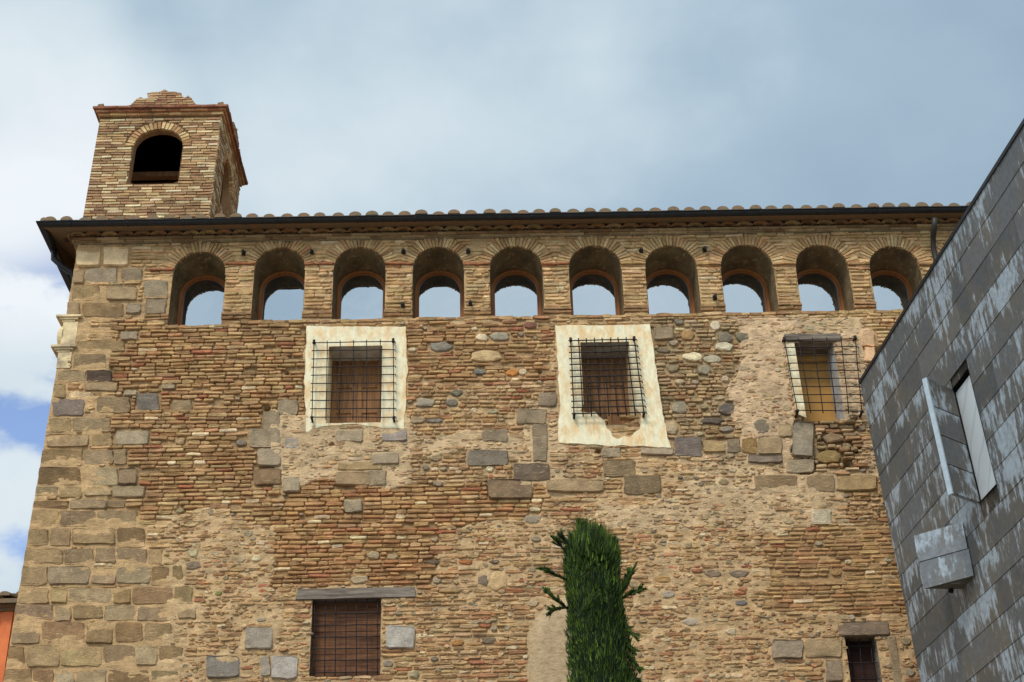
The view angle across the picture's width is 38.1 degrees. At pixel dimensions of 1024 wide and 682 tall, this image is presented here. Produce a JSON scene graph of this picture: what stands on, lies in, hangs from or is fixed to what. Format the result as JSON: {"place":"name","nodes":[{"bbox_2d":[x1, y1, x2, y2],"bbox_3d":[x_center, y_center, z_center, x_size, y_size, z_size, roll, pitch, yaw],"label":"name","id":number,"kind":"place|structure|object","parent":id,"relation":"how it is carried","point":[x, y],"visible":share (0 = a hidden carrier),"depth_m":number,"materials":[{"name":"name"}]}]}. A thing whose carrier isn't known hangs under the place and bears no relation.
{"place":"outdoors","nodes":[
{"label":"outdoors","id":0,"kind":"place"},
{"bbox_2d":[0,591,17,681],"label":"orange house","id":1,"kind":"structure","parent":0,"point":[8,601],"depth_m":21.61,"materials":[{"name":"paint"}]},
{"bbox_2d":[3,89,970,681],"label":"old building","id":2,"kind":"structure","parent":0,"point":[359,447],"depth_m":22.23,"materials":[{"name":"brown brick"}]},
{"bbox_2d":[177,275,224,325],"bbox_3d":[-4.974,-0.496,23.959,0.839,1.296,0.070,-1,-30,-1],"label":"arched window","id":3,"kind":"structure","parent":2,"relation":"in","point":[201,298],"depth_m":24.06,"materials":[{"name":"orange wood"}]},
{"bbox_2d":[258,271,304,320],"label":"arched window","id":4,"kind":"structure","parent":2,"relation":"in","point":[281,296],"depth_m":24.11,"materials":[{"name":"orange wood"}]},
{"bbox_2d":[295,587,415,676],"bbox_3d":[-2.194,4.109,20.818,1.691,1.284,0.320,-1,-30,-1],"label":"grilled window","id":5,"kind":"structure","parent":2,"relation":"in","point":[346,623],"depth_m":20.87,"materials":[{"name":"black metal"}]},
{"bbox_2d":[304,326,407,431],"bbox_3d":[-2.387,0.661,22.890,1.595,1.848,0.691,-1,-30,-1],"label":"grilled window","id":6,"kind":"structure","parent":2,"relation":"in","point":[360,379],"depth_m":22.91,"materials":[{"name":"beige paint"}]},
{"bbox_2d":[336,270,384,319],"bbox_3d":[-2.429,-0.584,24.031,0.830,1.277,0.070,-1,-30,-1],"label":"arched window","id":7,"kind":"structure","parent":2,"relation":"in","point":[360,294],"depth_m":24.12,"materials":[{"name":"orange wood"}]},
{"bbox_2d":[415,270,463,317],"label":"arched window","id":8,"kind":"structure","parent":2,"relation":"in","point":[439,293],"depth_m":24.14,"materials":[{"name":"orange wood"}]},
{"bbox_2d":[491,270,541,316],"bbox_3d":[0.068,-0.612,24.067,0.842,1.240,0.070,-1,-30,-1],"label":"arched window","id":9,"kind":"structure","parent":2,"relation":"in","point":[515,293],"depth_m":24.16,"materials":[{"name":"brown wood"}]},
{"bbox_2d":[527,598,571,681],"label":"blocked doorway","id":10,"kind":"structure","parent":2,"relation":"in","point":[547,638],"depth_m":20.60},
{"bbox_2d":[570,269,619,314],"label":"arched window","id":11,"kind":"structure","parent":2,"relation":"in","point":[592,291],"depth_m":24.18,"materials":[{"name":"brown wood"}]},
{"bbox_2d":[555,324,670,447],"bbox_3d":[1.506,0.784,22.851,1.676,2.152,0.691,-1,-30,-1],"label":"grilled window","id":12,"kind":"structure","parent":2,"relation":"in","point":[613,369],"depth_m":22.74,"materials":[{"name":"beige paint"}]},
{"bbox_2d":[646,269,694,313],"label":"arched window","id":13,"kind":"structure","parent":2,"relation":"in","point":[669,291],"depth_m":24.20,"materials":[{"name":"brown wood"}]},
{"bbox_2d":[722,269,770,312],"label":"arched window","id":14,"kind":"structure","parent":2,"relation":"in","point":[744,290],"depth_m":24.22,"materials":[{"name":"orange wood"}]},
{"bbox_2d":[797,269,844,310],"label":"arched window","id":15,"kind":"structure","parent":2,"relation":"in","point":[819,289],"depth_m":24.24,"materials":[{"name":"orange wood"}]},
{"bbox_2d":[782,333,864,422],"bbox_3d":[4.771,0.652,22.907,1.187,1.533,0.671,-1,-30,-1],"label":"grilled window","id":16,"kind":"structure","parent":2,"relation":"in","point":[814,378],"depth_m":22.99,"materials":[{"name":"paint"}]},
{"bbox_2d":[838,621,901,681],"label":"grilled window","id":17,"kind":"structure","parent":2,"relation":"in","point":[862,652],"depth_m":20.73,"materials":[{"name":"brown metal"}]},
{"bbox_2d":[871,270,912,309],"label":"arched window","id":18,"kind":"structure","parent":2,"relation":"in","point":[891,290],"depth_m":24.26,"materials":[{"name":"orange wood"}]},
{"bbox_2d":[0,0,1023,592],"label":"sky","id":19,"kind":"structure","parent":0,"point":[345,107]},
{"bbox_2d":[535,515,646,681],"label":"cypress tree","id":20,"kind":"object","parent":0,"point":[600,630],"visible":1,"depth_m":15.46,"materials":[{"name":"green plant"}]},
{"bbox_2d":[858,118,1023,681],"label":"zinc clad building","id":21,"kind":"structure","parent":0,"point":[941,381],"depth_m":17.87,"materials":[{"name":"grey metal"}]},
{"bbox_2d":[922,368,996,503],"bbox_3d":[5.408,1.135,17.732,0.792,1.540,0.588,-1,-30,-1],"label":"bay window","id":22,"kind":"structure","parent":21,"relation":"in","point":[962,446],"depth_m":17.77,"materials":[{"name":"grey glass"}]}
]}

